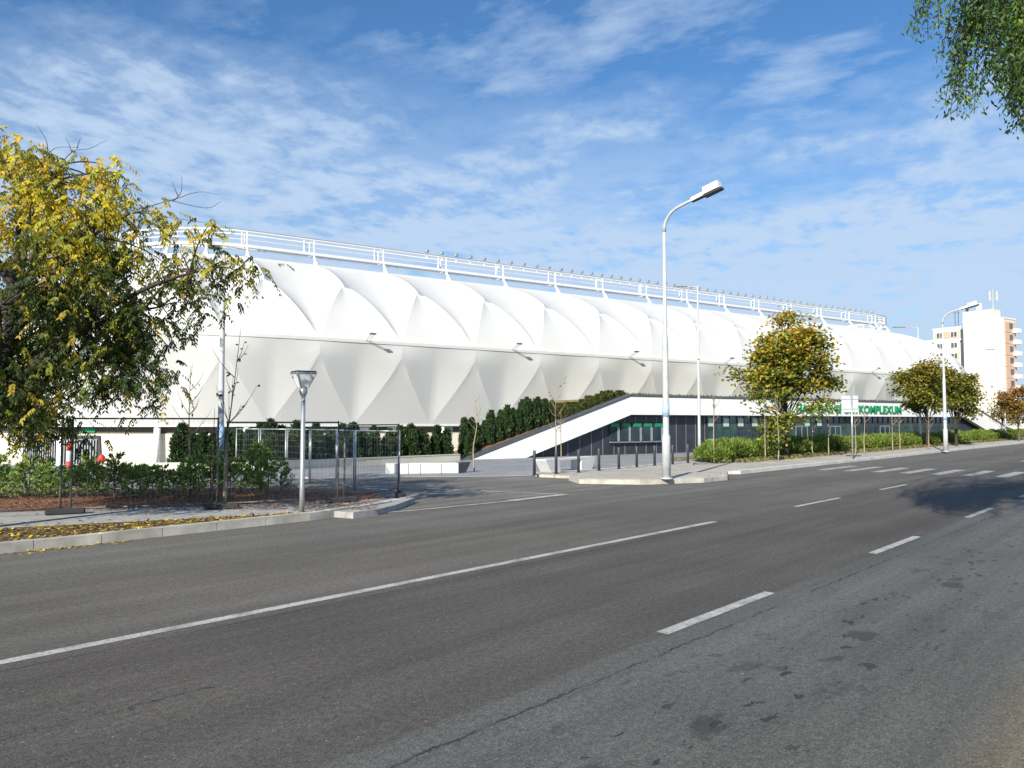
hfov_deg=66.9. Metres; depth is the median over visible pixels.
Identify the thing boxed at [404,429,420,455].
columnar conifer
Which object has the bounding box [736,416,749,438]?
window
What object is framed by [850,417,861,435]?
window
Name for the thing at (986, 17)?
willow tree
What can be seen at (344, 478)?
fence
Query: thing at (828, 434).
sapling
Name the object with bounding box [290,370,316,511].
pedestrian lamp
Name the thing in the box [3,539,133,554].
gutter leaves
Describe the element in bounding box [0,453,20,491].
shrub
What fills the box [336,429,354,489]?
fence
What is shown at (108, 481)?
shrub
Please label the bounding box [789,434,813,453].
hedge shrub
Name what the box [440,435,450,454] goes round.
columnar conifer
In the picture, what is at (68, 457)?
marker post
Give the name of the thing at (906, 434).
hedge shrub
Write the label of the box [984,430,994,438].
hedge shrub
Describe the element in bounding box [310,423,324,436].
columnar conifer
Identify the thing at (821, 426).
window
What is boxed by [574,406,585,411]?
juniper
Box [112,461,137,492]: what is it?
shrub
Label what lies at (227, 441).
fence
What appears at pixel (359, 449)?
columnar conifer
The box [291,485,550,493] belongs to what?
driveway line
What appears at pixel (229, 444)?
columnar conifer
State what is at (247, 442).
columnar conifer
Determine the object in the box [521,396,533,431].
columnar conifer
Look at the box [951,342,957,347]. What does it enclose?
window
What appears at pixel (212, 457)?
sapling
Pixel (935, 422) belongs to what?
window
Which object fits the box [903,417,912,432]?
window
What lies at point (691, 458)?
planting bed
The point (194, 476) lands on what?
shrub
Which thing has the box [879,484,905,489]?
dash
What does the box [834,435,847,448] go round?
hedge shrub
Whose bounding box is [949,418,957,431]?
window
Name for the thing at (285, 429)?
fence
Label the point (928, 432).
sapling
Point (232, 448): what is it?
columnar conifer
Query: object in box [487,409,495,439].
columnar conifer
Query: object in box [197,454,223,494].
shrub
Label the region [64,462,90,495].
shrub
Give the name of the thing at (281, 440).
columnar conifer
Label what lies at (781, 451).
hedge shrub
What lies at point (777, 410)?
sapling
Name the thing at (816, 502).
dash
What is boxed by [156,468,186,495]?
shrub
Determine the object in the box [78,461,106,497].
shrub
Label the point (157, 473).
shrub
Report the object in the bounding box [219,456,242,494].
shrub
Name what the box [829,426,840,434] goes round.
door
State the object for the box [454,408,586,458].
embankment
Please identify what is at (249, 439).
fence
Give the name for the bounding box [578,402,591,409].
juniper
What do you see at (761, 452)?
hedge shrub
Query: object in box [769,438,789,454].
hedge shrub
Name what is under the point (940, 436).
hedge shrub
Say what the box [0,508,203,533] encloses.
path leaves
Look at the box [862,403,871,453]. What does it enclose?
sapling
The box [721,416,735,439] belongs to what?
window
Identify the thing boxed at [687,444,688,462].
bollard
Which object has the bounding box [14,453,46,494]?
shrub
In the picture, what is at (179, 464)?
shrub
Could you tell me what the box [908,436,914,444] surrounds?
hedge shrub
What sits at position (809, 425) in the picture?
window
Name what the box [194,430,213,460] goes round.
columnar conifer
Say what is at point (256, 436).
columnar conifer
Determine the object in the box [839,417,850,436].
window
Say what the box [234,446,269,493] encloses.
shrub
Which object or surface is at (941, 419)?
window
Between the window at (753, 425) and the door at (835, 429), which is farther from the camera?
the door at (835, 429)
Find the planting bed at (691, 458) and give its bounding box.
[674,439,1016,462]
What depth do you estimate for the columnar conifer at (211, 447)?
47.40 m
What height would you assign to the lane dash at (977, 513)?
0.001 m
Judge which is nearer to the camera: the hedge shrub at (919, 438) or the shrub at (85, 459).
the shrub at (85, 459)
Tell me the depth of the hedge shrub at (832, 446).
48.34 m
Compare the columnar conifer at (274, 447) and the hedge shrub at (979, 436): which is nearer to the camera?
the columnar conifer at (274, 447)
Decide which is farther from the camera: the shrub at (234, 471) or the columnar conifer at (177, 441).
the columnar conifer at (177, 441)
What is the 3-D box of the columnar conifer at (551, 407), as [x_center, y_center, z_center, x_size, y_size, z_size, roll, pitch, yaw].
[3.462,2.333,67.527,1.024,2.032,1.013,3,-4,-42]
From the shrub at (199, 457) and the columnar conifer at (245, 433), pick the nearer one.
the shrub at (199, 457)
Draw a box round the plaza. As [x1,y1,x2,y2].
[0,452,719,488]
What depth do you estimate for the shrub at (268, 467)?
19.99 m
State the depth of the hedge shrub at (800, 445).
44.43 m
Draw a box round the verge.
[0,516,253,541]
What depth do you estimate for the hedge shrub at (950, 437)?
68.71 m
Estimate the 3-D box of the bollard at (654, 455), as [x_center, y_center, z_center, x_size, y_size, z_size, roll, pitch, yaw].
[6.285,3.159,34.123,0.174,0.890,0.174,0,-3,0]
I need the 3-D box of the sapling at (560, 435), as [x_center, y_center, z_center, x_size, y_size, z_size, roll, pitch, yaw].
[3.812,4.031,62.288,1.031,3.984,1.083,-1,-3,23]
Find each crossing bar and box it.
[818,466,855,469]
[844,467,879,470]
[872,468,905,471]
[902,469,933,472]
[933,470,962,474]
[961,471,993,475]
[995,472,1023,476]
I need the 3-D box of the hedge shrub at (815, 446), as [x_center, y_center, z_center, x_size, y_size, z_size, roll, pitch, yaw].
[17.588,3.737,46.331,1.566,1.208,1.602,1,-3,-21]
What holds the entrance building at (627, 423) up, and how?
on the plaza
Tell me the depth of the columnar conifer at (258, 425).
48.44 m
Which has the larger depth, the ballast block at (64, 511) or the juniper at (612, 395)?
the juniper at (612, 395)
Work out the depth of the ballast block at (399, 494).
20.26 m
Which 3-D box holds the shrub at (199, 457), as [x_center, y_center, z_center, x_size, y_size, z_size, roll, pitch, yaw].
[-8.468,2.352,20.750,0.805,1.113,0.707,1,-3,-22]
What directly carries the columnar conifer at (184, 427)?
on the conifer bed
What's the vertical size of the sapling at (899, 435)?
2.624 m
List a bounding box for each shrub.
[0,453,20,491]
[0,467,16,495]
[1,461,38,498]
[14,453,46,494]
[22,467,57,498]
[35,455,62,494]
[47,464,70,494]
[48,469,73,495]
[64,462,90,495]
[73,453,100,493]
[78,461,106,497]
[89,466,116,493]
[98,451,132,496]
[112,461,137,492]
[115,462,149,495]
[131,462,155,490]
[143,463,169,495]
[153,464,174,492]
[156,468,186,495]
[170,458,193,491]
[173,456,205,495]
[182,452,208,490]
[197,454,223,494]
[209,448,237,490]
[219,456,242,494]
[232,457,254,490]
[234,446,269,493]
[243,440,274,490]
[250,458,279,493]
[269,456,296,489]
[692,441,718,461]
[700,438,717,459]
[702,443,733,462]
[714,436,744,458]
[727,437,754,457]
[730,436,749,440]
[743,440,758,456]
[744,437,771,456]
[757,440,777,455]
[763,439,783,454]
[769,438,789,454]
[780,438,796,453]
[784,438,806,453]
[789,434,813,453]
[800,438,819,453]
[806,434,826,452]
[813,436,830,451]
[818,436,836,450]
[822,435,845,450]
[833,435,854,449]
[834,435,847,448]
[842,436,858,448]
[846,435,863,448]
[848,436,867,448]
[860,433,879,447]
[862,435,874,447]
[868,433,884,446]
[876,434,891,446]
[881,434,893,445]
[886,433,903,445]
[891,432,910,445]
[902,431,918,445]
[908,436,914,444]
[911,432,922,444]
[929,432,942,442]
[929,434,939,443]
[935,430,953,441]
[952,431,964,440]
[958,430,970,440]
[965,429,981,439]
[965,431,977,439]
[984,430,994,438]
[988,428,1002,437]
[1007,427,1020,435]
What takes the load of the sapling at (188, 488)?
on the mulch bed at (244, 491)
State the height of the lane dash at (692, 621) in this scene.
0.001 m
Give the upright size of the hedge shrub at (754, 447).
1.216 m
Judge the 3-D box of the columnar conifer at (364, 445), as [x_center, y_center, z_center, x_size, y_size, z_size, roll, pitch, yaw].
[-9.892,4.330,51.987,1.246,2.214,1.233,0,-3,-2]
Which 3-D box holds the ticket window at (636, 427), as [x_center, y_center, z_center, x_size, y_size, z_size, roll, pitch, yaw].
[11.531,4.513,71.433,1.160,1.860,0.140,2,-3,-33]
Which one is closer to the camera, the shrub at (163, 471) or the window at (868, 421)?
the shrub at (163, 471)
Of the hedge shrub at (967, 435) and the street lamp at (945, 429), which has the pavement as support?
the street lamp at (945, 429)
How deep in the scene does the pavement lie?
34.99 m
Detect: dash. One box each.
[657,591,773,633]
[794,498,838,506]
[869,536,918,553]
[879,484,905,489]
[965,508,993,517]
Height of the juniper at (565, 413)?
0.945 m
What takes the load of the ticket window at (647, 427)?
in the entrance building at (627, 423)
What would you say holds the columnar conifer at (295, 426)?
on the conifer bed
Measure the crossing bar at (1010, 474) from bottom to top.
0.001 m
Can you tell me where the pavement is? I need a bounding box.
[536,439,1023,477]
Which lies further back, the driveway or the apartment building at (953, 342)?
the apartment building at (953, 342)
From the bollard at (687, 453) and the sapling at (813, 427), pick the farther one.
the sapling at (813, 427)
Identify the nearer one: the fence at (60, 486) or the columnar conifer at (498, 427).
the fence at (60, 486)
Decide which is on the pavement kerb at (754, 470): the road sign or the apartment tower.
the road sign
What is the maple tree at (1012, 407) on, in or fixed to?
on the pavement
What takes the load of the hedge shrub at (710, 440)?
on the planting bed at (691, 458)
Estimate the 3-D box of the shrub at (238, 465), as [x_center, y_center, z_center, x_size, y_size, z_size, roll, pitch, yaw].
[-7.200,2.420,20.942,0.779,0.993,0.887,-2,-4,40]
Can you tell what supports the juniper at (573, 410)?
on the embankment
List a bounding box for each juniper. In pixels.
[558,409,570,417]
[566,407,578,414]
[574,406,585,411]
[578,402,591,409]
[591,398,603,404]
[597,395,611,402]
[604,390,612,395]
[609,392,619,398]
[613,390,625,397]
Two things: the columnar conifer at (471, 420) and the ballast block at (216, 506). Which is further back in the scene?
the columnar conifer at (471, 420)
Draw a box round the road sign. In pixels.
[841,395,858,458]
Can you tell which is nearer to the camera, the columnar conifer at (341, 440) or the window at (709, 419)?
the columnar conifer at (341, 440)
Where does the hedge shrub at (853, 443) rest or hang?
on the planting bed at (691, 458)
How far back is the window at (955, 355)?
206.85 m
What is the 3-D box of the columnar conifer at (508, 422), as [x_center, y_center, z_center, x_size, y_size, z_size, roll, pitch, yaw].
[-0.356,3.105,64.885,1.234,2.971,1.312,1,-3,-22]
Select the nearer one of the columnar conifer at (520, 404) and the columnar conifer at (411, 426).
the columnar conifer at (411, 426)
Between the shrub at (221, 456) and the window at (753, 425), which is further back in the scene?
the window at (753, 425)
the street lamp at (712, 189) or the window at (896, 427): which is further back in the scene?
the window at (896, 427)
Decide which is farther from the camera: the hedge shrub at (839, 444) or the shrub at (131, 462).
the hedge shrub at (839, 444)
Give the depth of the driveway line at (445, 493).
21.70 m
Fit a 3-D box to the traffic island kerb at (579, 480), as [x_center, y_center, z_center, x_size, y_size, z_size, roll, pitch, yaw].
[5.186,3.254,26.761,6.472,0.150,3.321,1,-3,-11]
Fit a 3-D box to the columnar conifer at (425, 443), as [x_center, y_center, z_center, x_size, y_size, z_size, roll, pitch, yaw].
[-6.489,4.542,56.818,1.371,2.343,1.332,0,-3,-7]
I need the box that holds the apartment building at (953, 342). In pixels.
[932,313,963,367]
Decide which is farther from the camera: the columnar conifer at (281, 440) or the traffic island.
the columnar conifer at (281, 440)
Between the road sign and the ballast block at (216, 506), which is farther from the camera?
the road sign
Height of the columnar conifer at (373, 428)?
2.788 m
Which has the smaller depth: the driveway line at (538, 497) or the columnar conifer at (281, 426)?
the driveway line at (538, 497)
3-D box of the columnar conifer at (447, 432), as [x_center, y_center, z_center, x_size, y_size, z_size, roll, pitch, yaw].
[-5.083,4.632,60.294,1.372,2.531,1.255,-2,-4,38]
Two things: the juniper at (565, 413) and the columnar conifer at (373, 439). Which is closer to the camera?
the columnar conifer at (373, 439)
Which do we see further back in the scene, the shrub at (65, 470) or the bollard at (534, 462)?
the bollard at (534, 462)
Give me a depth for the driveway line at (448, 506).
18.35 m
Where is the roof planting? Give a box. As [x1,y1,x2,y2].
[616,392,907,402]
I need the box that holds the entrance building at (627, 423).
[460,394,1008,459]
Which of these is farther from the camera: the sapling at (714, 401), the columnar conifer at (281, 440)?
the columnar conifer at (281, 440)
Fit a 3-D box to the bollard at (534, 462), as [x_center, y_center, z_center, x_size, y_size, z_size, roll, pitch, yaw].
[0.812,2.860,28.093,0.174,0.890,0.174,0,-3,0]
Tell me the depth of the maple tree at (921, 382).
59.15 m
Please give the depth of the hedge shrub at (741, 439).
41.90 m
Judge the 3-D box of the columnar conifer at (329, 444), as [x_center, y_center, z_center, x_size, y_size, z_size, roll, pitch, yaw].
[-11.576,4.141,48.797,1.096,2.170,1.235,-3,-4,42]
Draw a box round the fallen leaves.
[0,510,314,541]
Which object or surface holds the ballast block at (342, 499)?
on the footpath
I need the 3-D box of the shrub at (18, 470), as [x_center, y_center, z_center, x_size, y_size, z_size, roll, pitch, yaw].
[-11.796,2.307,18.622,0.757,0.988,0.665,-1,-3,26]
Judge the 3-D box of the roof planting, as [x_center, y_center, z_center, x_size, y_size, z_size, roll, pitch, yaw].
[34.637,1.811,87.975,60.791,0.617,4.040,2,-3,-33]
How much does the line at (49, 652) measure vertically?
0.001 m
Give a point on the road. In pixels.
(842, 647)
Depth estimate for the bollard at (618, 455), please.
31.73 m
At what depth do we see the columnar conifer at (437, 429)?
59.31 m
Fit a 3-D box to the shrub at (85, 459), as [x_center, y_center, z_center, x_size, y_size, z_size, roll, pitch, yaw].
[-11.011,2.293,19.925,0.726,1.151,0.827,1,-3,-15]
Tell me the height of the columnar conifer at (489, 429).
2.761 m
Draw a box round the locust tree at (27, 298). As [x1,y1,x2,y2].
[0,125,293,470]
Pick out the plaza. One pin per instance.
(503, 467)
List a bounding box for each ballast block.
[45,507,85,515]
[203,502,238,509]
[326,496,357,502]
[395,491,405,497]
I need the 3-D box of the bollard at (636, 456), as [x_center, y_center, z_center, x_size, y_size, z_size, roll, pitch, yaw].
[5.299,3.098,32.905,0.174,0.890,0.174,0,-3,0]
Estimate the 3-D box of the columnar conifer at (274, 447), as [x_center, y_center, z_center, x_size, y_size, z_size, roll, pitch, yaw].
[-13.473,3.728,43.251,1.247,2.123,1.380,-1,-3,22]
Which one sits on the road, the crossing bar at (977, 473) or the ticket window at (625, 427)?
the crossing bar at (977, 473)
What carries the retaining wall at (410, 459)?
on the plaza
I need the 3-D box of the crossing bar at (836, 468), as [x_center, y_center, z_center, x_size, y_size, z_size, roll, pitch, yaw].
[14.376,3.689,34.096,0.420,0.001,4.000,-3,-4,42]
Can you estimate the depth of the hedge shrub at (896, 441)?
57.64 m
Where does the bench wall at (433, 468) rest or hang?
on the plaza
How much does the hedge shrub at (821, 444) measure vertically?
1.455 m
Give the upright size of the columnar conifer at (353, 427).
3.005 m
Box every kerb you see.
[0,494,418,553]
[412,475,525,476]
[536,461,691,472]
[569,472,727,484]
[728,442,1023,473]
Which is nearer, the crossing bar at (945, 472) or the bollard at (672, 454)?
the crossing bar at (945, 472)
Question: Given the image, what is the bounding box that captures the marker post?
[66,426,71,467]
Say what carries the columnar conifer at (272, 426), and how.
on the conifer bed
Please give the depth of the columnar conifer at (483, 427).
65.19 m
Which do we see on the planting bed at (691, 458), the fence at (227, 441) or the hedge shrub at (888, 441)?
the hedge shrub at (888, 441)
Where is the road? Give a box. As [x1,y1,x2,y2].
[0,443,1023,767]
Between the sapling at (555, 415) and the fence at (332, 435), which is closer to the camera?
the fence at (332, 435)
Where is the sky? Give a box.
[0,0,1023,418]
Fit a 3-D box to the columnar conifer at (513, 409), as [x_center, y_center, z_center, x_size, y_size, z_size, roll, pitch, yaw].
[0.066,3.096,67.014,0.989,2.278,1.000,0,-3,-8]
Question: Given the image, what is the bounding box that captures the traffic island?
[577,472,721,479]
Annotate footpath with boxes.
[0,498,414,527]
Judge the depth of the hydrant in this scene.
40.94 m
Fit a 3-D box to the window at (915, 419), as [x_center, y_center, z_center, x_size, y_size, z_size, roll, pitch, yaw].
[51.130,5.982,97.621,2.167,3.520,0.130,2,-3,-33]
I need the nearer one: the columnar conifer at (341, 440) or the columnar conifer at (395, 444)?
the columnar conifer at (341, 440)
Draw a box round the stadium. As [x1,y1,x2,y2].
[0,226,978,465]
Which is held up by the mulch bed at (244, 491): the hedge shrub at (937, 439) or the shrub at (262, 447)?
the shrub at (262, 447)
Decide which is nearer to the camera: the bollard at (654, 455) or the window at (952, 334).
the bollard at (654, 455)
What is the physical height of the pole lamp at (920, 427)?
9.958 m
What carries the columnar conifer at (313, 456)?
on the conifer bed
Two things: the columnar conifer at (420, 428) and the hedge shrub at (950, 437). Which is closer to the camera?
the columnar conifer at (420, 428)
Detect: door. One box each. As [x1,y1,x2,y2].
[795,426,807,436]
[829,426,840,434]
[880,426,889,434]
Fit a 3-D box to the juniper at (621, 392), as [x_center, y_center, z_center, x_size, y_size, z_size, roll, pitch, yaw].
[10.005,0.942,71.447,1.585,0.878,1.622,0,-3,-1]
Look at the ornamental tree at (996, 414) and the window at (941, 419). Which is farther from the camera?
the window at (941, 419)
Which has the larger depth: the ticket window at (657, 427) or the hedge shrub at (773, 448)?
the ticket window at (657, 427)
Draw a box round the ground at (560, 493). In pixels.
[402,461,735,510]
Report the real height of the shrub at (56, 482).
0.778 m
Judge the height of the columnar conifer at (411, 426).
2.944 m
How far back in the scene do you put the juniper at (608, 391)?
72.04 m
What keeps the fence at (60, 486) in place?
on the footpath
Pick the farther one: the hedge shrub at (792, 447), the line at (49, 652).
the hedge shrub at (792, 447)
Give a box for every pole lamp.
[207,245,225,487]
[676,285,700,446]
[892,326,921,435]
[986,349,1006,437]
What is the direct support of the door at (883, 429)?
in the entrance building at (627, 423)
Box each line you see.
[0,521,714,663]
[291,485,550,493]
[387,501,508,512]
[416,493,474,493]
[510,494,568,500]
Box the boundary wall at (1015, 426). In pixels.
[1003,423,1023,428]
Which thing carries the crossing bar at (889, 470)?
on the road
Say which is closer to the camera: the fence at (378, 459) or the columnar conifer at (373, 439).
the fence at (378, 459)
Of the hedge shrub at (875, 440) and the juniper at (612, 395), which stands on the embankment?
the juniper at (612, 395)
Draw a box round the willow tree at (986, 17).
[900,0,1023,139]
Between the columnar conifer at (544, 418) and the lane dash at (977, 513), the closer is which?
the lane dash at (977, 513)
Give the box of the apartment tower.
[962,290,1023,422]
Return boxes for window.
[609,423,619,443]
[621,423,630,441]
[632,423,641,442]
[643,423,652,442]
[653,423,662,442]
[706,416,720,441]
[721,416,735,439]
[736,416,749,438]
[750,416,763,438]
[779,425,790,437]
[791,417,802,435]
[803,417,815,436]
[816,417,827,434]
[829,417,838,434]
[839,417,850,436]
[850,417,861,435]
[861,417,871,434]
[872,417,882,432]
[883,417,892,433]
[893,417,902,433]
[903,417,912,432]
[912,417,921,432]
[922,418,930,431]
[931,418,939,432]
[940,418,948,430]
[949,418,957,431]
[950,331,956,336]
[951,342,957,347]
[951,353,957,358]
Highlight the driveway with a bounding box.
[192,475,632,517]
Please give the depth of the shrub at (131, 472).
19.33 m
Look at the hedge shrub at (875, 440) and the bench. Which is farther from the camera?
the hedge shrub at (875, 440)
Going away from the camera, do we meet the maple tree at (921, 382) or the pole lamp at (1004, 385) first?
the maple tree at (921, 382)
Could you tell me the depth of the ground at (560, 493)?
21.68 m
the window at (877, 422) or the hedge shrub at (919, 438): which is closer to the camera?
the hedge shrub at (919, 438)
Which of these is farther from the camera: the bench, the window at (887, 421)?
the window at (887, 421)
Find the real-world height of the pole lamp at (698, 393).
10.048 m
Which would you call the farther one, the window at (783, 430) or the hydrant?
the window at (783, 430)
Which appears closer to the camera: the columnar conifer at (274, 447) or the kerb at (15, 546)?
the kerb at (15, 546)
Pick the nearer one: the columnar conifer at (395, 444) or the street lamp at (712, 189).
the street lamp at (712, 189)
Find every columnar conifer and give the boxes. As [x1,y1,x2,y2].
[166,430,185,461]
[169,422,188,451]
[182,432,196,460]
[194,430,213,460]
[206,437,216,456]
[215,430,230,457]
[224,427,232,445]
[228,434,242,460]
[233,426,242,443]
[241,429,253,446]
[241,437,252,459]
[251,423,263,443]
[251,432,264,459]
[261,417,277,443]
[262,432,283,459]
[277,424,288,437]
[277,434,290,459]
[288,434,299,459]
[289,419,300,444]
[305,434,315,459]
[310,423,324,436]
[312,430,327,458]
[324,433,335,458]
[332,431,347,457]
[336,422,348,445]
[346,431,363,457]
[347,421,359,457]
[358,432,372,457]
[368,426,379,454]
[370,432,382,456]
[381,435,393,456]
[384,428,395,450]
[392,436,402,455]
[395,424,406,455]
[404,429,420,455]
[405,422,415,449]
[417,426,425,437]
[418,430,431,454]
[430,424,443,450]
[430,434,440,454]
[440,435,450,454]
[442,427,454,453]
[457,424,468,454]
[458,416,470,443]
[463,434,475,456]
[468,417,474,434]
[471,422,483,448]
[481,419,484,442]
[483,412,495,444]
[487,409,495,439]
[494,415,503,441]
[496,409,503,432]
[502,404,514,438]
[511,407,515,427]
[513,409,523,434]
[517,399,522,412]
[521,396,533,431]
[531,398,541,427]
[540,399,549,424]
[548,399,556,421]
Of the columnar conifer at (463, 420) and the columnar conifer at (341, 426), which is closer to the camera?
the columnar conifer at (341, 426)
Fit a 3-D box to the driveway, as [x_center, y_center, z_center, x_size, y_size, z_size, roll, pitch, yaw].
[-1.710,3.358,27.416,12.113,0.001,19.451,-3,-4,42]
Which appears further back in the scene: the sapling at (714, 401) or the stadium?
the stadium
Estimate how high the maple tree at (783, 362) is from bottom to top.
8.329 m
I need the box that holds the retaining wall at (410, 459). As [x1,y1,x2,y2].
[155,454,459,470]
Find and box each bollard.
[532,450,536,474]
[554,450,558,473]
[576,449,580,472]
[597,448,600,470]
[617,447,620,468]
[635,446,637,466]
[653,446,656,465]
[671,445,673,463]
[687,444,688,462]
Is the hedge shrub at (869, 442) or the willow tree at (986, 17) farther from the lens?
the hedge shrub at (869, 442)
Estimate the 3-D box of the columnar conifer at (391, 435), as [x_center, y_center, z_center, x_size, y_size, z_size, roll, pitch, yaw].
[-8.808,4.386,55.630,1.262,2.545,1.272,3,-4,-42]
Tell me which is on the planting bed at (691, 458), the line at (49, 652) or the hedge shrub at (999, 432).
the hedge shrub at (999, 432)
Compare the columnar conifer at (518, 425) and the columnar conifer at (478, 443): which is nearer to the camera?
the columnar conifer at (478, 443)
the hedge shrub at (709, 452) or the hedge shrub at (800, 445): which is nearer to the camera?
the hedge shrub at (709, 452)
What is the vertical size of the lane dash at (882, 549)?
0.001 m
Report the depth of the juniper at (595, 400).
69.68 m
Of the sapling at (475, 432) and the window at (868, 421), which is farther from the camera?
the window at (868, 421)
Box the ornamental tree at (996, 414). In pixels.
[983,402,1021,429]
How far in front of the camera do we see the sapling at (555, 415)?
31.54 m
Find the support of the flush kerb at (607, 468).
on the pavement
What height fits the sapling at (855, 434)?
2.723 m
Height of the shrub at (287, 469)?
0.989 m
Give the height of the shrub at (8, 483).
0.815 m
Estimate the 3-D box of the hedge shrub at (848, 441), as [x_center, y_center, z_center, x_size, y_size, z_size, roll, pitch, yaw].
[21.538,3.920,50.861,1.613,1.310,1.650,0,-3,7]
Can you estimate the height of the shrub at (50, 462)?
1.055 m
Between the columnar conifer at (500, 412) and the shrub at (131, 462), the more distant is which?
the columnar conifer at (500, 412)
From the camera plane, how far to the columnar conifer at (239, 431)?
48.51 m
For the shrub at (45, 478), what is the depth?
18.79 m
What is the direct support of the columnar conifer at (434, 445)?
on the conifer bed
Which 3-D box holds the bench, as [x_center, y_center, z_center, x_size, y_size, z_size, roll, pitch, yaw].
[2.264,3.332,32.163,0.550,0.530,3.599,-2,-4,39]
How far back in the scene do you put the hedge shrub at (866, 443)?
52.69 m
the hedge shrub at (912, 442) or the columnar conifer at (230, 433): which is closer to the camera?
the columnar conifer at (230, 433)
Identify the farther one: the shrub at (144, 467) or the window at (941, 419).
the window at (941, 419)
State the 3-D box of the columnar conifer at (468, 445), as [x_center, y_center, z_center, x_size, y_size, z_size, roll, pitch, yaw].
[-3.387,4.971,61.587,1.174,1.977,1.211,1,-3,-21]
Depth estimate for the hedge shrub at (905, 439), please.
59.20 m
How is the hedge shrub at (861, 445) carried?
on the planting bed at (691, 458)
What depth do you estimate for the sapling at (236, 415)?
17.87 m
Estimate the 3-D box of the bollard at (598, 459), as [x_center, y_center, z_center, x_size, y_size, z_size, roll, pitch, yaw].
[3.427,2.980,30.509,0.174,0.890,0.174,0,-3,0]
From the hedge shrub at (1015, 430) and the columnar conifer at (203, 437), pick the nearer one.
the columnar conifer at (203, 437)
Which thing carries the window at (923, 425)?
in the entrance building at (627, 423)
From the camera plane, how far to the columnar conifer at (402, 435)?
56.35 m
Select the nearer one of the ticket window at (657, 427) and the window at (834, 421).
the ticket window at (657, 427)
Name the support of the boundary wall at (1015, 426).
on the ground at (560, 493)
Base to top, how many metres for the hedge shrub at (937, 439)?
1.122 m
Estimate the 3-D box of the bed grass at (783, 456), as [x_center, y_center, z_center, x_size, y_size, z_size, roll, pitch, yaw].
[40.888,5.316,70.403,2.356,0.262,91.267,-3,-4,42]
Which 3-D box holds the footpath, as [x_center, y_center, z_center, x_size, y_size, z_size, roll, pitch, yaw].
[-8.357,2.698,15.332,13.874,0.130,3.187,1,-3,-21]
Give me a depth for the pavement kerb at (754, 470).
38.43 m
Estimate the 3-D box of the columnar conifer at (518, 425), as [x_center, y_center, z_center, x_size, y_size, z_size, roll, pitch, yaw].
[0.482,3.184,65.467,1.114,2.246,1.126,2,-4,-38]
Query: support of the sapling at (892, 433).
on the pavement
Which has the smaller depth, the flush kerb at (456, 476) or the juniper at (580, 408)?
the flush kerb at (456, 476)
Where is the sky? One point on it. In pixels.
(556, 134)
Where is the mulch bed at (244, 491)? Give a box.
[0,488,383,512]
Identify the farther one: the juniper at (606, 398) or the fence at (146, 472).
the juniper at (606, 398)
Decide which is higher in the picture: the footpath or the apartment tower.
the apartment tower
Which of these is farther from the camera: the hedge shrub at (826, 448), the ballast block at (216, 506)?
the hedge shrub at (826, 448)
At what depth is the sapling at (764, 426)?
39.95 m
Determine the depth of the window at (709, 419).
77.09 m
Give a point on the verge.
(35, 528)
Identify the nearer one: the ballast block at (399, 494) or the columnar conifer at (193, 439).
the ballast block at (399, 494)
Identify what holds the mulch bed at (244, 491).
on the plaza
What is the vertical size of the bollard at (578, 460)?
0.890 m
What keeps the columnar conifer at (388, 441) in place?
on the conifer bed
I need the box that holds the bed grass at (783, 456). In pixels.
[717,437,1023,462]
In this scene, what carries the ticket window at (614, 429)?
in the entrance building at (627, 423)
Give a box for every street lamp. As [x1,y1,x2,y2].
[660,180,723,478]
[941,301,979,451]
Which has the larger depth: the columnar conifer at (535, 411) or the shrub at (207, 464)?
the columnar conifer at (535, 411)
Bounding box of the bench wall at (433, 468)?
[385,461,470,473]
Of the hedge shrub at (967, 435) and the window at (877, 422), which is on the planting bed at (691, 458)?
the hedge shrub at (967, 435)
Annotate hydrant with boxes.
[95,454,107,465]
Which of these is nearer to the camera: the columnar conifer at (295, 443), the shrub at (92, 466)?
the shrub at (92, 466)
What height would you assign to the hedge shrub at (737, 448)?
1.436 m
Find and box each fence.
[0,417,62,511]
[70,417,218,508]
[225,421,339,502]
[235,428,259,475]
[260,428,286,475]
[286,428,309,481]
[310,429,336,485]
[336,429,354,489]
[343,424,398,496]
[355,430,399,490]
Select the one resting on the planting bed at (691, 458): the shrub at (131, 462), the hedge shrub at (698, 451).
the hedge shrub at (698, 451)
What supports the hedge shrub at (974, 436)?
on the planting bed at (691, 458)
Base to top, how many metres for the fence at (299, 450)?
1.780 m
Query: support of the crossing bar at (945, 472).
on the road
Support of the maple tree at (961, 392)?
on the pavement
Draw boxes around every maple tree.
[714,306,847,455]
[883,353,954,444]
[930,366,992,445]
[989,384,1023,440]
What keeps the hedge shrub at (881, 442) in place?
on the planting bed at (691, 458)
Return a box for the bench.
[536,456,594,472]
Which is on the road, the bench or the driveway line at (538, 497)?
the driveway line at (538, 497)
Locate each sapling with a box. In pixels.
[172,364,211,495]
[194,412,229,497]
[212,330,259,502]
[467,395,481,470]
[547,376,566,449]
[556,410,566,457]
[711,390,721,462]
[760,414,768,456]
[774,404,782,460]
[811,416,816,452]
[824,412,832,455]
[853,412,859,454]
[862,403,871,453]
[889,410,895,450]
[896,414,902,449]
[927,416,932,448]
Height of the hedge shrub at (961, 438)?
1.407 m
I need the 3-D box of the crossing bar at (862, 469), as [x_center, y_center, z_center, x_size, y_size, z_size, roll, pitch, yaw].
[15.175,3.653,33.370,0.420,0.001,4.000,-3,-4,42]
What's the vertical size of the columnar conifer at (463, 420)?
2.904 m

